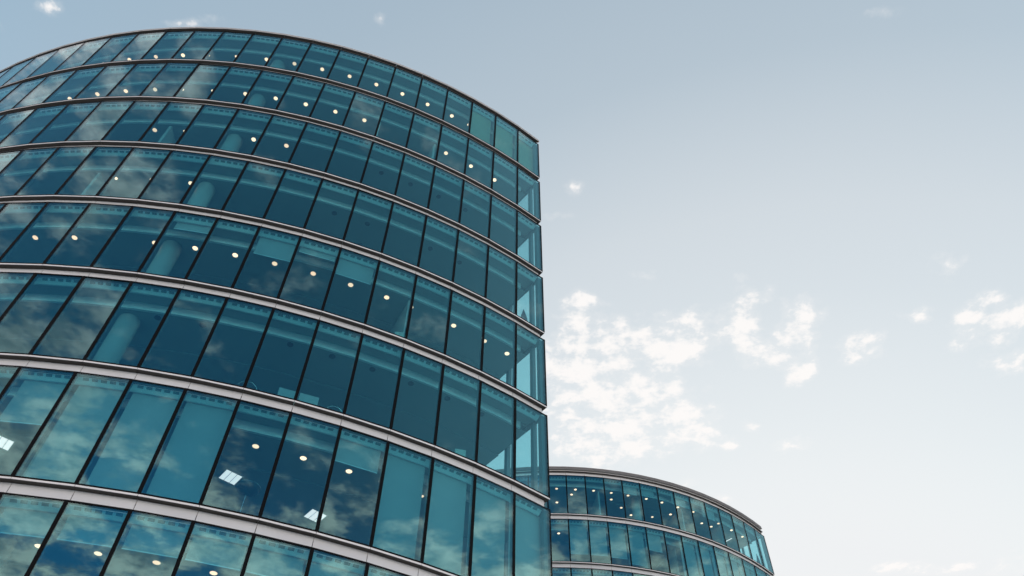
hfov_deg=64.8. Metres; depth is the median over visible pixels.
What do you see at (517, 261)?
window
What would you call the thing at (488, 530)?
window
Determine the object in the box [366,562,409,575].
window
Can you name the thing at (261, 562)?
window
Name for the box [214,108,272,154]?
window
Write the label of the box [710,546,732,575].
window
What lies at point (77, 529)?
window
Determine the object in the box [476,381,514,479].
window
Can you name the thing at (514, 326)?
window
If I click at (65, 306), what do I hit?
window
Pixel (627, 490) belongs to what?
window
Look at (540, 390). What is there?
end window
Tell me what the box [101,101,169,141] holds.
window
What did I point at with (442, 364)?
window
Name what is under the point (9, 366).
window
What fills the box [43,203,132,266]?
window
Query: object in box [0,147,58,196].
window
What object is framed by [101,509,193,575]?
window
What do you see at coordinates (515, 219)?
window
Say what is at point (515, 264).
window
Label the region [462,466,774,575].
office building
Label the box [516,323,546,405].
window
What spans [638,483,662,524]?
window
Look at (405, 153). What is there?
window
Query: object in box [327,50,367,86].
window
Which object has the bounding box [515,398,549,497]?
window
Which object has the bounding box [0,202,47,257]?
window
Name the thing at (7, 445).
panel light
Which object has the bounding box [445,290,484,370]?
window
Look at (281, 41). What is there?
window
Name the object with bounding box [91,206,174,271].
window
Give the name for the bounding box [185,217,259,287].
window
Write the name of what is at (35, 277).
window
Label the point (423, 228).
window
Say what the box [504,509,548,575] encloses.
end window
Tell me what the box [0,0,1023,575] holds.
sky
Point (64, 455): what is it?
window
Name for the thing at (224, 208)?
window
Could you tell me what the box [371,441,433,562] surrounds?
window
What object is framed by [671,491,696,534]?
window
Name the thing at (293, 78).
window
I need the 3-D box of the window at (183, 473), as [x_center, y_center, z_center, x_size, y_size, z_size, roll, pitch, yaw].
[-8.658,4.326,21.851,1.500,3.680,0.398,14,-53,-10]
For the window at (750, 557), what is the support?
in the office building at (601, 532)
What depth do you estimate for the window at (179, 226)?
28.91 m
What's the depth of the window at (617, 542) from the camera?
60.51 m
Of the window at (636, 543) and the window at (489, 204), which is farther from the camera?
the window at (636, 543)
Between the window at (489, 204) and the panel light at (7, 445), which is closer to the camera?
the panel light at (7, 445)
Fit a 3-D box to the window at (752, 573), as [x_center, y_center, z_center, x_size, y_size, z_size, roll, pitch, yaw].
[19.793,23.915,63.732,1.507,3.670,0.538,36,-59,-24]
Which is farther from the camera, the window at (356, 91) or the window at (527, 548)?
the window at (356, 91)
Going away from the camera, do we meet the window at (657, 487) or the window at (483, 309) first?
the window at (483, 309)
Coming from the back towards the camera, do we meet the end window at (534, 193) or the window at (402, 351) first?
the end window at (534, 193)
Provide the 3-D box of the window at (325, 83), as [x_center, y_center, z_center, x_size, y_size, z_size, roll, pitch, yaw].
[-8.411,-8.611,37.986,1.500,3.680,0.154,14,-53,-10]
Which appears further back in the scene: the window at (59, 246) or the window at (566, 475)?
the window at (566, 475)
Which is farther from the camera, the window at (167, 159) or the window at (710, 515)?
the window at (710, 515)
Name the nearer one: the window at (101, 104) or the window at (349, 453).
the window at (349, 453)
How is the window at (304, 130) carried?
in the office building at (132, 427)
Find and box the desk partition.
[277,387,318,404]
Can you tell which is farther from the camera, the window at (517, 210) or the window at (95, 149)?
the window at (517, 210)
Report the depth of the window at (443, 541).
23.79 m
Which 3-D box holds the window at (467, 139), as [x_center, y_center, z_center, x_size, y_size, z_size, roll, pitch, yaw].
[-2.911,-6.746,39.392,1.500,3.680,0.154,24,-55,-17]
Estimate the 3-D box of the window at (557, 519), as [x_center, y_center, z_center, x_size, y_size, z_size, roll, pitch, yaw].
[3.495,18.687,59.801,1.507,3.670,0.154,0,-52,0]
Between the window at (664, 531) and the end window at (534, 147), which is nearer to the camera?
the end window at (534, 147)
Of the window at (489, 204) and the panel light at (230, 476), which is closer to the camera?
the panel light at (230, 476)
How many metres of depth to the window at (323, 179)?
31.85 m
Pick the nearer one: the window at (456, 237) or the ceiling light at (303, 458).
the ceiling light at (303, 458)
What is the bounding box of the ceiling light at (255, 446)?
[252,444,259,448]
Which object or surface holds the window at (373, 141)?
in the office building at (132, 427)
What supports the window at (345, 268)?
in the office building at (132, 427)
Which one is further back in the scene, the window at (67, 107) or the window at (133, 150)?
the window at (67, 107)
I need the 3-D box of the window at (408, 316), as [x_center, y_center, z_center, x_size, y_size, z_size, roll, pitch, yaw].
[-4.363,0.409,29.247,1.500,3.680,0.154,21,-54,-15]
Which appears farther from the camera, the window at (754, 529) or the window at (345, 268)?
the window at (754, 529)
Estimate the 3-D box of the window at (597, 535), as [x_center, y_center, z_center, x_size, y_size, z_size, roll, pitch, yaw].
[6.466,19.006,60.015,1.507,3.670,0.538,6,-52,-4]
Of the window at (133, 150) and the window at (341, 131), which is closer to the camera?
the window at (133, 150)
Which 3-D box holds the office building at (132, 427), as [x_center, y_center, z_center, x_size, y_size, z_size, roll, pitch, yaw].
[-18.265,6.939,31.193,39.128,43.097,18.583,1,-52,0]
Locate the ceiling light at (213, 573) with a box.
[209,570,217,575]
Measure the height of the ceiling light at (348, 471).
0.011 m
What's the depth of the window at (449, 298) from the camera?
29.75 m
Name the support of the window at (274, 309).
in the office building at (132, 427)
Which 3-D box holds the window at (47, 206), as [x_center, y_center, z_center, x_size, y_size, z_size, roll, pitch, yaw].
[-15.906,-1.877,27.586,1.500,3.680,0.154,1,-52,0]
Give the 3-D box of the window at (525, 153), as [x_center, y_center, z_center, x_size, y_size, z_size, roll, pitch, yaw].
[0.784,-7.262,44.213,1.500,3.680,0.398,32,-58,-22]
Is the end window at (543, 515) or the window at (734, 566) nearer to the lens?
the end window at (543, 515)
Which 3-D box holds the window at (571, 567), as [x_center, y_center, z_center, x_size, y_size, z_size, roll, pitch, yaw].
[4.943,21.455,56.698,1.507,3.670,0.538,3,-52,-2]
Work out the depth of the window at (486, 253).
33.54 m
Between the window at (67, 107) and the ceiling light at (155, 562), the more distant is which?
the window at (67, 107)
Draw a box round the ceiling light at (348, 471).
[345,469,352,473]
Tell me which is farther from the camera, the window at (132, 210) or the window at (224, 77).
the window at (224, 77)
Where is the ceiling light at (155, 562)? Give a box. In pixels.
[152,560,160,564]
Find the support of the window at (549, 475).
in the office building at (601, 532)
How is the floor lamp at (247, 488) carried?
on the office building at (132, 427)
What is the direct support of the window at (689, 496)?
in the office building at (601, 532)
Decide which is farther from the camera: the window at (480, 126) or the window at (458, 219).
the window at (480, 126)
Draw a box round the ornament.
[521,309,527,320]
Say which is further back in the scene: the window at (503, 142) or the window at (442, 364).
the window at (503, 142)
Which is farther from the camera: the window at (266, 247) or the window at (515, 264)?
the window at (515, 264)
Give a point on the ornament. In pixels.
(523, 315)
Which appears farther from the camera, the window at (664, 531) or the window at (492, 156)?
the window at (664, 531)
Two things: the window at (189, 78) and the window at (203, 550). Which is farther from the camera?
the window at (189, 78)
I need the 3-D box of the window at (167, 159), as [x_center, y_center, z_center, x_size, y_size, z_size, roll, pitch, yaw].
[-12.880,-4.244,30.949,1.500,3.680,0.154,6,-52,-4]
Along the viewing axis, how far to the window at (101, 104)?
34.10 m
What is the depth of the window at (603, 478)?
63.23 m
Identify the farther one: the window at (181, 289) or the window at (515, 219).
the window at (515, 219)
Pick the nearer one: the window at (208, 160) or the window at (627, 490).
the window at (208, 160)
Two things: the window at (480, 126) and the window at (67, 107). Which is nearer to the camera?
the window at (67, 107)
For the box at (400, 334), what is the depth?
28.74 m
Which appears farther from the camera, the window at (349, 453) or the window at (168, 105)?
the window at (168, 105)
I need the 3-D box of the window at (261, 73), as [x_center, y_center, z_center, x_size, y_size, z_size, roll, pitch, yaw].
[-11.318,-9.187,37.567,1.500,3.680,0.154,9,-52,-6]
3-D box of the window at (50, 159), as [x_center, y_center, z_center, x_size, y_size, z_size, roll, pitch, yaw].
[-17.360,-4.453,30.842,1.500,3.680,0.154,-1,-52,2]
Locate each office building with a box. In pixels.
[0,27,552,575]
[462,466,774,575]
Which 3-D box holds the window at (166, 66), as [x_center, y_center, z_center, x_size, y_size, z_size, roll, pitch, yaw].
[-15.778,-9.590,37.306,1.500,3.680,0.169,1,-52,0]
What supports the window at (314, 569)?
in the office building at (132, 427)
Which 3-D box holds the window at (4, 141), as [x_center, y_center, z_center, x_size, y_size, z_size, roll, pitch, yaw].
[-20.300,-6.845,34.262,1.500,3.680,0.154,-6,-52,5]
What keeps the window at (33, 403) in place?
in the office building at (132, 427)
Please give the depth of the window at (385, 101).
38.78 m
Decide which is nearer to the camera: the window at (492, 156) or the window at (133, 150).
the window at (133, 150)
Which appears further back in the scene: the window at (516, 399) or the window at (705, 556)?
the window at (705, 556)
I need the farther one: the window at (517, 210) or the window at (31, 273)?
the window at (517, 210)
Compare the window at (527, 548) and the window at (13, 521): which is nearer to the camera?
the window at (13, 521)
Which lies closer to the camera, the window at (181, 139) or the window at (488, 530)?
the window at (488, 530)
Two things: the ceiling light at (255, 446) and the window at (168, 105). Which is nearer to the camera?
the ceiling light at (255, 446)
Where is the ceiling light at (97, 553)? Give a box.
[93,551,102,555]
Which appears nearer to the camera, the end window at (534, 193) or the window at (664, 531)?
the end window at (534, 193)
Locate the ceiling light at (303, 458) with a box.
[300,456,306,460]
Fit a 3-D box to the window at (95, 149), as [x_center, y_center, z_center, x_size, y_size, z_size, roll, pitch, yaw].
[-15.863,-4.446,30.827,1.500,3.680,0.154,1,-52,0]
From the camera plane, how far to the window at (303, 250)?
29.76 m
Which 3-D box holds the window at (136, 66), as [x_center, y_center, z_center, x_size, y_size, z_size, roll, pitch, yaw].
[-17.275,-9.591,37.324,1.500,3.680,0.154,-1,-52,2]
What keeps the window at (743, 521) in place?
in the office building at (601, 532)
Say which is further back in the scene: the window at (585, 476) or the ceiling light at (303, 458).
the window at (585, 476)
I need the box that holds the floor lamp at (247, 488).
[235,480,260,511]
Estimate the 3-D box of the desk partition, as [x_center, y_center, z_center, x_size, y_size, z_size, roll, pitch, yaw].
[-6.577,3.512,24.618,1.240,0.860,0.400,18,-53,-13]
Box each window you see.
[0,104,67,147]
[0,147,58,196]
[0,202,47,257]
[0,202,89,263]
[0,272,35,318]
[0,273,83,354]
[0,365,20,395]
[0,366,76,476]
[0,492,66,575]
[12,372,130,483]
[14,146,95,195]
[27,500,130,575]
[29,101,100,143]
[29,276,131,360]
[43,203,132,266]
[55,146,133,195]
[64,101,134,141]
[74,63,136,98]
[75,379,185,493]
[84,281,179,367]
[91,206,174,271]
[96,147,171,198]
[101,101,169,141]
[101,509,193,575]
[106,63,166,96]
[138,102,203,143]
[138,150,209,203]
[138,211,217,278]
[138,288,227,376]
[138,388,239,506]
[140,63,197,96]
[173,64,229,99]
[173,521,254,575]
[177,104,238,148]
[180,154,247,210]
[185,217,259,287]
[192,297,273,389]
[200,399,290,517]
[207,66,261,103]
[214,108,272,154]
[222,161,285,218]
[232,226,300,298]
[242,70,293,109]
[242,533,312,575]
[244,308,318,399]
[252,114,306,163]
[259,412,340,531]
[263,169,322,230]
[265,38,310,71]
[276,76,324,116]
[278,236,340,310]
[289,122,340,171]
[295,320,362,413]
[296,43,339,78]
[304,178,358,239]
[306,547,367,575]
[309,83,355,125]
[317,426,388,547]
[322,247,379,323]
[325,131,372,183]
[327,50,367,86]
[342,91,384,135]
[343,333,403,429]
[344,189,393,252]
[361,141,404,194]
[364,260,416,338]
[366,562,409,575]
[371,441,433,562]
[375,101,413,147]
[381,202,426,266]
[391,348,443,444]
[394,153,434,208]
[405,112,441,160]
[406,275,451,354]
[418,215,458,281]
[422,457,475,575]
[428,166,463,222]
[435,364,480,461]
[436,124,468,173]
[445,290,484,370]
[453,230,488,297]
[459,180,490,238]
[463,138,493,188]
[465,474,514,575]
[469,102,495,146]
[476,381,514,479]
[481,306,515,388]
[485,245,516,314]
[489,194,516,254]
[492,115,517,161]
[503,339,543,402]
[504,415,546,494]
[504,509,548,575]
[507,277,541,329]
[508,492,552,575]
[513,225,539,268]
[514,130,539,177]
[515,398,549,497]
[516,261,544,332]
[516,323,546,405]
[517,210,542,271]
[518,181,538,218]
[532,144,536,174]
[548,475,567,513]
[554,519,570,561]
[566,475,587,514]
[568,519,590,562]
[571,567,591,575]
[585,476,606,515]
[588,520,611,563]
[592,568,612,575]
[603,478,625,518]
[608,521,631,566]
[621,480,644,521]
[626,524,650,569]
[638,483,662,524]
[644,527,669,572]
[657,487,679,529]
[664,531,687,575]
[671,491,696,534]
[679,535,704,575]
[689,496,711,539]
[695,540,719,575]
[701,502,726,545]
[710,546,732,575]
[718,508,739,551]
[725,552,745,575]
[731,514,752,559]
[738,559,756,575]
[741,536,771,571]
[743,521,763,566]
[750,565,766,575]
[754,529,774,574]
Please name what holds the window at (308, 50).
in the office building at (132, 427)
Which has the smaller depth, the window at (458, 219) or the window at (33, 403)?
the window at (33, 403)
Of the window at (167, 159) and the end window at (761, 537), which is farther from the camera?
the end window at (761, 537)
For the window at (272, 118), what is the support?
in the office building at (132, 427)
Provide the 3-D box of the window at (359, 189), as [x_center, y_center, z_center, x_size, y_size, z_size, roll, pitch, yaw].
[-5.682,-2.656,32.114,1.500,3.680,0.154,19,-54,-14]
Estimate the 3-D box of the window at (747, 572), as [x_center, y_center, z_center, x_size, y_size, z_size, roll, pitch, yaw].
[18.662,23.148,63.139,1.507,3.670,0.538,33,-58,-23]
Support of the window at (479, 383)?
in the office building at (132, 427)
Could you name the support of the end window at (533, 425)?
in the office building at (132, 427)
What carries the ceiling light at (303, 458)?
attached to the office building at (132, 427)
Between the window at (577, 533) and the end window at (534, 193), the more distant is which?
the window at (577, 533)
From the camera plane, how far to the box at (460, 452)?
26.24 m
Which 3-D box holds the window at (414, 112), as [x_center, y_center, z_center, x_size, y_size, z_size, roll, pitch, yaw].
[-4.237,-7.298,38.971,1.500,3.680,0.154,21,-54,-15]
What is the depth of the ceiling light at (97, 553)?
20.43 m
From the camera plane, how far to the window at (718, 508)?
65.99 m
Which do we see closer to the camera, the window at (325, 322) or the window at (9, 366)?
the window at (9, 366)
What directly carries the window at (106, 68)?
in the office building at (132, 427)
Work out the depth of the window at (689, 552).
61.58 m
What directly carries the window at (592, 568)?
in the office building at (601, 532)
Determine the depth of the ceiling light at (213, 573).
20.93 m
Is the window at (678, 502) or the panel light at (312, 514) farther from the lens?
the window at (678, 502)
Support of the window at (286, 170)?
in the office building at (132, 427)
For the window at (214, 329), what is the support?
in the office building at (132, 427)
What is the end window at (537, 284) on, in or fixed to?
in the office building at (132, 427)
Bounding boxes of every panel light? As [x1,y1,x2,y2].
[0,435,14,450]
[218,469,243,485]
[303,508,327,522]
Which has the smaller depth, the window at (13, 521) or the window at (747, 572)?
the window at (13, 521)
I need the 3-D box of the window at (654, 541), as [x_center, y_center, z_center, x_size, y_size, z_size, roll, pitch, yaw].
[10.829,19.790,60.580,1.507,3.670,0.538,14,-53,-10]
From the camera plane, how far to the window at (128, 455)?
21.65 m
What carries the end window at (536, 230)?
in the office building at (132, 427)
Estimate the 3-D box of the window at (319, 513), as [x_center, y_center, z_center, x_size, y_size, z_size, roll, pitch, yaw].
[-5.808,5.050,22.388,1.500,3.680,0.156,19,-54,-14]
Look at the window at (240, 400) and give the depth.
21.91 m
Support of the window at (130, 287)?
in the office building at (132, 427)
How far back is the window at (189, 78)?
37.39 m

